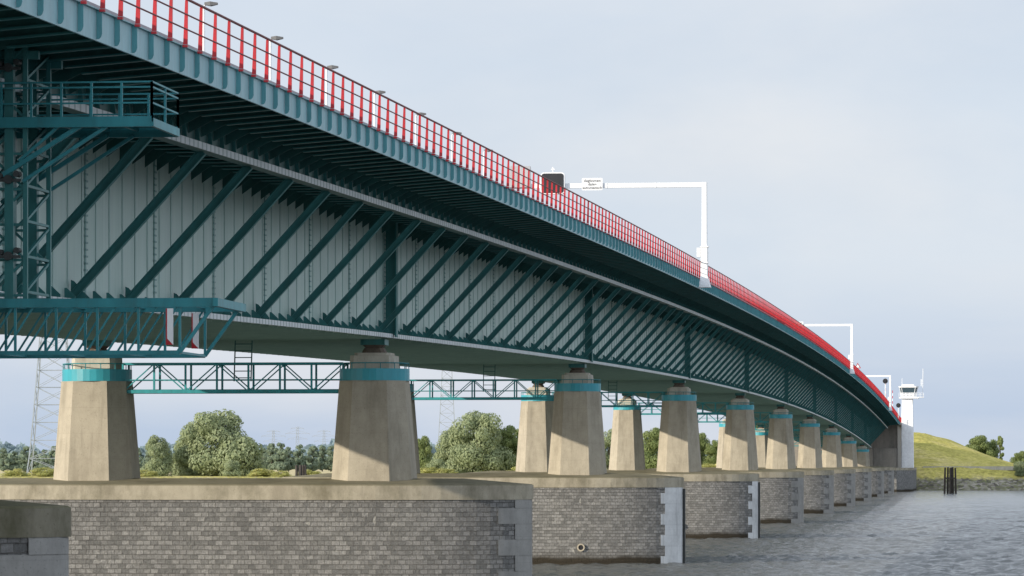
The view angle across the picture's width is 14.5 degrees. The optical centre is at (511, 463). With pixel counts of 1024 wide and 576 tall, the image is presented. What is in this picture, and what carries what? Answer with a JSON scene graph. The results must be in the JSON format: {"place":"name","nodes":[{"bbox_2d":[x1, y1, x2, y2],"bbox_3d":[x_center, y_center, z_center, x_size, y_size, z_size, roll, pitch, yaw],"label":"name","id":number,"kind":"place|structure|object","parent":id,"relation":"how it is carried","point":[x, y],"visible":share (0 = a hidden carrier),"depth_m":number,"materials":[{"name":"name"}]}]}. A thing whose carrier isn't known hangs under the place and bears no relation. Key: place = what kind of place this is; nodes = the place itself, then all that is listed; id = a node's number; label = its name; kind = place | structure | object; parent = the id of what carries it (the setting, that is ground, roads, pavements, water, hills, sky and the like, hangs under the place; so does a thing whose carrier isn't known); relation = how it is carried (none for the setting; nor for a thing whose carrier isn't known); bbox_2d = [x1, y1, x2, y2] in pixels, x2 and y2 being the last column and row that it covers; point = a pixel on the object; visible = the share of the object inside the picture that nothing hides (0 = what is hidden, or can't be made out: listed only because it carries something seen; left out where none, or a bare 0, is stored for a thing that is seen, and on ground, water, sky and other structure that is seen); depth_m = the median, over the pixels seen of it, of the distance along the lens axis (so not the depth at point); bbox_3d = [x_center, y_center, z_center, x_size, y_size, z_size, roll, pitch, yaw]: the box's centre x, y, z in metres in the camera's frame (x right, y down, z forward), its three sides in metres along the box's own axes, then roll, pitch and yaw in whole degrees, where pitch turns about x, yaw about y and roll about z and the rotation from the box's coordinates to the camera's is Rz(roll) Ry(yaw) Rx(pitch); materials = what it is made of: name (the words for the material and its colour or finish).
{"place":"outdoors","nodes":[
{"label":"outdoors","id":0,"kind":"place"},
{"bbox_2d":[0,432,1023,489],"bbox_3d":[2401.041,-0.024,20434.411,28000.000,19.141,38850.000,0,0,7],"label":"ground","id":1,"kind":"structure","parent":0,"point":[930,450],"depth_m":1191.80,"materials":[{"name":"green plant"}]},
{"bbox_2d":[0,448,8,470],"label":"tree","id":2,"kind":"object","parent":1,"relation":"on","point":[4,455],"visible":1,"depth_m":1887.60,"materials":[{"name":"green plant"}]},
{"bbox_2d":[8,451,20,469],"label":"tree","id":3,"kind":"object","parent":1,"relation":"on","point":[13,464],"visible":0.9,"depth_m":1890.68,"materials":[{"name":"green plant"}]},
{"bbox_2d":[0,468,31,476],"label":"bush","id":4,"kind":"object","parent":1,"relation":"on","point":[16,472],"visible":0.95,"depth_m":1224.23,"materials":[{"name":"green plant"}]},
{"bbox_2d":[19,446,31,471],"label":"tree","id":5,"kind":"object","parent":1,"relation":"on","point":[23,461],"visible":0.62,"depth_m":1923.63,"materials":[{"name":"green plant"}]},
{"bbox_2d":[30,451,39,469],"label":"tree","id":6,"kind":"object","parent":1,"relation":"on","point":[34,462],"visible":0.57,"depth_m":1877.79,"materials":[{"name":"green plant"}]},
{"bbox_2d":[27,467,53,476],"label":"bush","id":7,"kind":"object","parent":1,"relation":"on","point":[39,472],"visible":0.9,"depth_m":1213.66,"materials":[{"name":"green plant"}]},
{"bbox_2d":[38,449,49,469],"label":"tree","id":8,"kind":"object","parent":1,"relation":"on","point":[44,461],"visible":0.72,"depth_m":1905.91,"materials":[{"name":"green plant"}]},
{"bbox_2d":[26,337,69,472],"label":"electricity pylon","id":9,"kind":"object","parent":1,"relation":"on","point":[37,394],"visible":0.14,"depth_m":1289.15,"materials":[{"name":"metal"}]},
{"bbox_2d":[47,446,55,468],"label":"tree","id":10,"kind":"object","parent":1,"relation":"on","point":[52,461],"visible":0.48,"depth_m":1884.58,"materials":[{"name":"green plant"}]},
{"bbox_2d":[138,448,143,467],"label":"tree","id":11,"kind":"object","parent":1,"relation":"on","point":[140,457],"visible":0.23,"depth_m":2274.97,"materials":[{"name":"green plant"}]},
{"bbox_2d":[142,448,151,468],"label":"tree","id":12,"kind":"object","parent":1,"relation":"on","point":[147,456],"visible":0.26,"depth_m":2286.75,"materials":[{"name":"green plant"}]},
{"bbox_2d":[140,470,160,476],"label":"bush","id":13,"kind":"object","parent":1,"relation":"on","point":[149,473],"visible":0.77,"depth_m":1214.53,"materials":[{"name":"green plant"}]},
{"bbox_2d":[140,435,174,475],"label":"tree","id":14,"kind":"object","parent":1,"relation":"on","point":[157,449],"visible":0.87,"depth_m":1247.67,"materials":[{"name":"green plant"}]},
{"bbox_2d":[171,421,203,475],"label":"tree","id":15,"kind":"object","parent":1,"relation":"on","point":[178,470],"visible":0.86,"depth_m":1257.76,"materials":[{"name":"green plant"}]},
{"bbox_2d":[174,409,248,475],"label":"tree","id":16,"kind":"object","parent":1,"relation":"on","point":[214,430],"visible":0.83,"depth_m":1250.23,"materials":[{"name":"green plant"}]},
{"bbox_2d":[221,460,241,476],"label":"bush","id":17,"kind":"object","parent":1,"relation":"on","point":[231,467],"visible":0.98,"depth_m":1233.46,"materials":[{"name":"green plant"}]},
{"bbox_2d":[217,436,268,475],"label":"tree","id":18,"kind":"object","parent":1,"relation":"on","point":[250,451],"visible":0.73,"depth_m":1246.84,"materials":[{"name":"green plant"}]},
{"bbox_2d":[0,453,515,469],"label":"distant wood","id":19,"kind":"object","parent":1,"relation":"on","point":[21,455],"visible":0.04,"depth_m":2608.42,"materials":[{"name":"green plant"}]},
{"bbox_2d":[246,468,274,476],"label":"bush","id":20,"kind":"object","parent":1,"relation":"on","point":[259,472],"visible":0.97,"depth_m":1220.43,"materials":[{"name":"green plant"}]},
{"bbox_2d":[261,448,267,466],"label":"tree","id":21,"kind":"object","parent":1,"relation":"on","point":[264,453],"visible":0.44,"depth_m":1924.15,"materials":[{"name":"green plant"}]},
{"bbox_2d":[266,443,275,469],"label":"tree","id":22,"kind":"object","parent":1,"relation":"on","point":[270,451],"visible":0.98,"depth_m":1953.87,"materials":[{"name":"green plant"}]},
{"bbox_2d":[264,430,285,443],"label":"electricity pylon","id":23,"kind":"object","parent":1,"relation":"on","point":[272,431],"visible":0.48,"depth_m":4999.66,"materials":[{"name":"metal"}]},
{"bbox_2d":[271,442,289,470],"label":"tree","id":24,"kind":"object","parent":1,"relation":"on","point":[281,459],"visible":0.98,"depth_m":1938.31,"materials":[{"name":"green plant"}]},
{"bbox_2d":[270,470,291,476],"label":"bush","id":25,"kind":"object","parent":1,"relation":"on","point":[282,474],"visible":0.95,"depth_m":1214.69,"materials":[{"name":"green plant"}]},
{"bbox_2d":[284,447,296,471],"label":"tree","id":26,"kind":"object","parent":1,"relation":"on","point":[292,463],"visible":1,"depth_m":1947.93,"materials":[{"name":"green plant"}]},
{"bbox_2d":[285,427,309,443],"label":"electricity pylon","id":27,"kind":"object","parent":1,"relation":"on","point":[298,433],"visible":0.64,"depth_m":4999.65,"materials":[{"name":"metal"}]},
{"bbox_2d":[293,444,307,465],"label":"tree","id":28,"kind":"object","parent":1,"relation":"on","point":[301,459],"visible":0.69,"depth_m":1968.07,"materials":[{"name":"green plant"}]},
{"bbox_2d":[305,446,319,470],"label":"tree","id":29,"kind":"object","parent":1,"relation":"on","point":[312,452],"visible":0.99,"depth_m":1951.02,"materials":[{"name":"green plant"}]},
{"bbox_2d":[307,469,321,474],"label":"bush","id":30,"kind":"object","parent":1,"relation":"on","point":[310,472],"visible":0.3,"depth_m":1217.97,"materials":[{"name":"green plant"}]},
{"bbox_2d":[317,445,327,471],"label":"tree","id":31,"kind":"object","parent":1,"relation":"on","point":[322,466],"visible":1,"depth_m":1960.42,"materials":[{"name":"green plant"}]},
{"bbox_2d":[314,430,333,443],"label":"electricity pylon","id":32,"kind":"object","parent":1,"relation":"on","point":[324,433],"visible":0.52,"depth_m":4999.71,"materials":[{"name":"metal"}]},
{"bbox_2d":[324,446,333,471],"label":"tree","id":33,"kind":"object","parent":1,"relation":"on","point":[329,463],"visible":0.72,"depth_m":1969.75,"materials":[{"name":"green plant"}]},
{"bbox_2d":[0,438,707,457],"bbox_3d":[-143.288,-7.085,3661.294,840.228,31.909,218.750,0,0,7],"label":"distant wood","id":34,"kind":"object","parent":1,"relation":"on","point":[11,448],"visible":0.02,"depth_m":3606.41,"materials":[{"name":"green plant"}]},
{"bbox_2d":[418,436,432,469],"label":"tree","id":35,"kind":"object","parent":1,"relation":"on","point":[424,448],"visible":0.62,"depth_m":1282.98,"materials":[{"name":"green plant"}]},
{"bbox_2d":[420,467,447,472],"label":"bush","id":36,"kind":"object","parent":1,"relation":"on","point":[430,470],"visible":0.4,"depth_m":1216.46,"materials":[{"name":"green plant"}]},
{"bbox_2d":[426,459,446,468],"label":"bush","id":37,"kind":"object","parent":1,"relation":"on","point":[437,463],"visible":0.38,"depth_m":1238.22,"materials":[{"name":"green plant"}]},
{"bbox_2d":[434,468,457,472],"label":"bush","id":38,"kind":"object","parent":1,"relation":"on","point":[450,471],"visible":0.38,"depth_m":1220.74,"materials":[{"name":"green plant"}]},
{"bbox_2d":[438,370,454,442],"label":"electricity pylon","id":39,"kind":"object","parent":1,"relation":"on","point":[444,401],"visible":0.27,"depth_m":2396.51,"materials":[{"name":"metal"}]},
{"bbox_2d":[433,428,460,462],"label":"tree","id":40,"kind":"object","parent":1,"relation":"on","point":[443,449],"visible":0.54,"depth_m":1258.01,"materials":[{"name":"green plant"}]},
{"bbox_2d":[443,410,515,472],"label":"tree","id":41,"kind":"object","parent":1,"relation":"on","point":[480,448],"visible":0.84,"depth_m":1246.39,"materials":[{"name":"green plant"}]},
{"bbox_2d":[495,425,517,470],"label":"tree","id":42,"kind":"object","parent":1,"relation":"on","point":[508,437],"visible":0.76,"depth_m":1259.26,"materials":[{"name":"green plant"}]},
{"bbox_2d":[511,428,518,454],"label":"tree","id":43,"kind":"object","parent":1,"relation":"on","point":[516,433],"visible":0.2,"depth_m":1270.03,"materials":[{"name":"green plant"}]},
{"bbox_2d":[604,429,611,468],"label":"tree","id":44,"kind":"object","parent":1,"relation":"on","point":[607,440],"visible":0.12,"depth_m":1263.54,"materials":[{"name":"green plant"}]},
{"bbox_2d":[643,427,659,468],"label":"tree","id":45,"kind":"object","parent":1,"relation":"on","point":[651,440],"visible":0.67,"depth_m":1267.12,"materials":[{"name":"green plant"}]},
{"bbox_2d":[699,433,710,464],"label":"tree","id":46,"kind":"object","parent":1,"relation":"on","point":[704,441],"visible":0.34,"depth_m":1278.47,"materials":[{"name":"green plant"}]},
{"bbox_2d":[702,463,715,466],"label":"bush","id":47,"kind":"object","parent":1,"relation":"on","point":[708,465],"visible":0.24,"depth_m":1223.02,"materials":[{"name":"green plant"}]},
{"bbox_2d":[702,440,717,464],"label":"tree","id":48,"kind":"object","parent":1,"relation":"on","point":[712,448],"visible":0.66,"depth_m":1273.57,"materials":[{"name":"green plant"}]},
{"bbox_2d":[794,417,916,491],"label":"bridge abutment","id":49,"kind":"object","parent":1,"relation":"on","point":[885,450],"visible":0.24,"depth_m":1111.93,"materials":[{"name":"grey concrete"}]},
{"bbox_2d":[923,466,1013,469],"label":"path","id":50,"kind":"structure","parent":1,"relation":"on","point":[999,467],"depth_m":1177.83,"materials":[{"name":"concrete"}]},
{"bbox_2d":[968,435,995,456],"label":"tree","id":51,"kind":"object","parent":1,"relation":"on","point":[979,444],"visible":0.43,"depth_m":1447.82,"materials":[{"name":"green plant"}]},
{"bbox_2d":[987,439,999,457],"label":"tree","id":52,"kind":"object","parent":1,"relation":"on","point":[993,444],"visible":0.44,"depth_m":1453.42,"materials":[{"name":"green plant"}]},
{"bbox_2d":[994,436,1003,459],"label":"tree","id":53,"kind":"object","parent":1,"relation":"on","point":[1000,441],"visible":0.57,"depth_m":1449.31,"materials":[{"name":"green plant"}]},
{"bbox_2d":[1010,451,1023,462],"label":"tree","id":54,"kind":"object","parent":1,"relation":"on","point":[1019,456],"visible":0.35,"depth_m":1348.63,"materials":[{"name":"green plant"}]},
{"bbox_2d":[1013,461,1023,475],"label":"bush","id":55,"kind":"object","parent":1,"relation":"on","point":[1018,468],"visible":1,"depth_m":1171.26,"materials":[{"name":"green plant"}]},
{"bbox_2d":[0,0,1023,461],"label":"sky","id":56,"kind":"structure","parent":0,"point":[861,162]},
{"bbox_2d":[532,490,1023,575],"bbox_3d":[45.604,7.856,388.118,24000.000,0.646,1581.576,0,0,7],"label":"water","id":57,"kind":"structure","parent":0,"point":[940,533],"depth_m":382.49,"materials":[{"name":"grey liquid"}]},
{"bbox_2d":[0,500,70,575],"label":"bridge pier","id":58,"kind":"structure","parent":57,"relation":"in","point":[34,539],"depth_m":102.75,"materials":[{"name":"grey stone"}]},
{"bbox_2d":[0,0,899,447],"bbox_3d":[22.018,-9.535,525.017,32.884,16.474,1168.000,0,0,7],"label":"road bridge","id":59,"kind":"structure","parent":58,"relation":"on","point":[300,224],"depth_m":184.71,"materials":[{"name":"paint"}]},
{"bbox_2d":[0,47,245,358],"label":"inspection gantry","id":60,"kind":"object","parent":59,"relation":"hanging from","point":[30,127],"visible":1,"depth_m":107.82,"materials":[{"name":"teal metal"}]},
{"bbox_2d":[203,1,217,51],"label":"street lamp","id":61,"kind":"object","parent":59,"relation":"on","point":[209,3],"visible":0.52,"depth_m":204.24,"materials":[{"name":"white metal"}]},
{"bbox_2d":[269,36,282,80],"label":"street lamp","id":62,"kind":"object","parent":59,"relation":"on","point":[273,38],"visible":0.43,"depth_m":223.30,"materials":[{"name":"white metal"}]},
{"bbox_2d":[325,65,337,105],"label":"street lamp","id":63,"kind":"object","parent":59,"relation":"on","point":[326,83],"visible":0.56,"depth_m":242.36,"materials":[{"name":"white metal"}]},
{"bbox_2d":[373,90,385,126],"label":"street lamp","id":64,"kind":"object","parent":59,"relation":"on","point":[380,91],"visible":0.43,"depth_m":261.41,"materials":[{"name":"white metal"}]},
{"bbox_2d":[415,112,425,144],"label":"street lamp","id":65,"kind":"object","parent":59,"relation":"on","point":[416,126],"visible":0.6,"depth_m":280.47,"materials":[{"name":"white metal"}]},
{"bbox_2d":[451,132,461,161],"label":"street lamp","id":66,"kind":"object","parent":59,"relation":"on","point":[452,145],"visible":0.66,"depth_m":299.53,"materials":[{"name":"white metal"}]},
{"bbox_2d":[483,149,491,175],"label":"street lamp","id":67,"kind":"object","parent":59,"relation":"on","point":[484,159],"visible":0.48,"depth_m":318.58,"materials":[{"name":"white metal"}]},
{"bbox_2d":[507,166,710,287],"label":"sign gantry","id":68,"kind":"object","parent":59,"relation":"on","point":[597,184],"visible":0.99,"depth_m":329.66,"materials":[{"name":"white metal"}]},
{"bbox_2d":[780,321,854,373],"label":"sign gantry","id":69,"kind":"object","parent":59,"relation":"on","point":[850,356],"visible":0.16,"depth_m":694.12,"materials":[{"name":"white metal"}]},
{"bbox_2d":[866,375,891,410],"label":"sign gantry","id":70,"kind":"object","parent":59,"relation":"on","point":[889,399],"depth_m":977.31,"materials":[{"name":"white metal"}]},
{"bbox_2d":[883,379,887,396],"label":"traffic signal","id":71,"kind":"object","parent":59,"relation":"on","point":[885,381],"visible":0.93,"depth_m":968.05,"materials":[{"name":"white paint"}]},
{"bbox_2d":[896,403,900,418],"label":"traffic signal","id":72,"kind":"object","parent":59,"relation":"on","point":[898,405],"visible":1,"depth_m":1073.19,"materials":[{"name":"white paint"}]},
{"bbox_2d":[0,339,533,575],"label":"bridge pier","id":73,"kind":"structure","parent":57,"relation":"in","point":[374,505],"depth_m":208.28,"materials":[{"name":"grey stone"}]},
{"bbox_2d":[295,465,306,475],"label":"mooring pile cluster","id":74,"kind":"object","parent":57,"relation":"in","point":[300,470],"visible":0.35,"depth_m":699.87,"materials":[{"name":"wood"}]},
{"bbox_2d":[282,364,685,564],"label":"bridge pier","id":75,"kind":"structure","parent":57,"relation":"in","point":[587,508],"depth_m":313.25,"materials":[{"name":"grey stone"}]},
{"bbox_2d":[469,380,759,538],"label":"bridge pier","id":76,"kind":"structure","parent":57,"relation":"in","point":[722,504],"depth_m":419.75,"materials":[{"name":"beige concrete"}]},
{"bbox_2d":[607,393,803,523],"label":"bridge pier","id":77,"kind":"structure","parent":57,"relation":"in","point":[781,496],"depth_m":525.23,"materials":[{"name":"beige concrete"}]},
{"bbox_2d":[650,405,833,513],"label":"bridge pier","id":78,"kind":"structure","parent":57,"relation":"in","point":[818,491],"depth_m":630.18,"materials":[{"name":"beige concrete"}]},
{"bbox_2d":[702,415,855,506],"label":"bridge pier","id":79,"kind":"structure","parent":57,"relation":"in","point":[809,453],"depth_m":735.60,"materials":[{"name":"beige concrete"}]},
{"bbox_2d":[755,425,871,500],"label":"bridge pier","id":80,"kind":"structure","parent":57,"relation":"in","point":[831,452],"depth_m":840.98,"materials":[{"name":"beige concrete"}]},
{"bbox_2d":[794,434,883,496],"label":"bridge pier","id":81,"kind":"structure","parent":57,"relation":"in","point":[848,451],"depth_m":946.12,"materials":[{"name":"beige concrete"}]},
{"bbox_2d":[798,444,893,492],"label":"bridge pier","id":82,"kind":"structure","parent":57,"relation":"in","point":[863,455],"depth_m":1051.44,"materials":[{"name":"grey concrete"}]},
{"bbox_2d":[943,467,956,493],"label":"mooring pile cluster","id":83,"kind":"object","parent":57,"relation":"in","point":[951,474],"visible":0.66,"depth_m":1039.98,"materials":[{"name":"black wood"}]},
{"bbox_2d":[899,379,923,467],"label":"control tower","id":84,"kind":"structure","parent":0,"point":[908,392],"depth_m":1114.06,"materials":[{"name":"white paint"}]},
{"bbox_2d":[900,388,916,392],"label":"cabin window","id":85,"kind":"structure","parent":84,"relation":"in","point":[905,390],"depth_m":1113.59,"materials":[{"name":"grey glass"}]}
]}

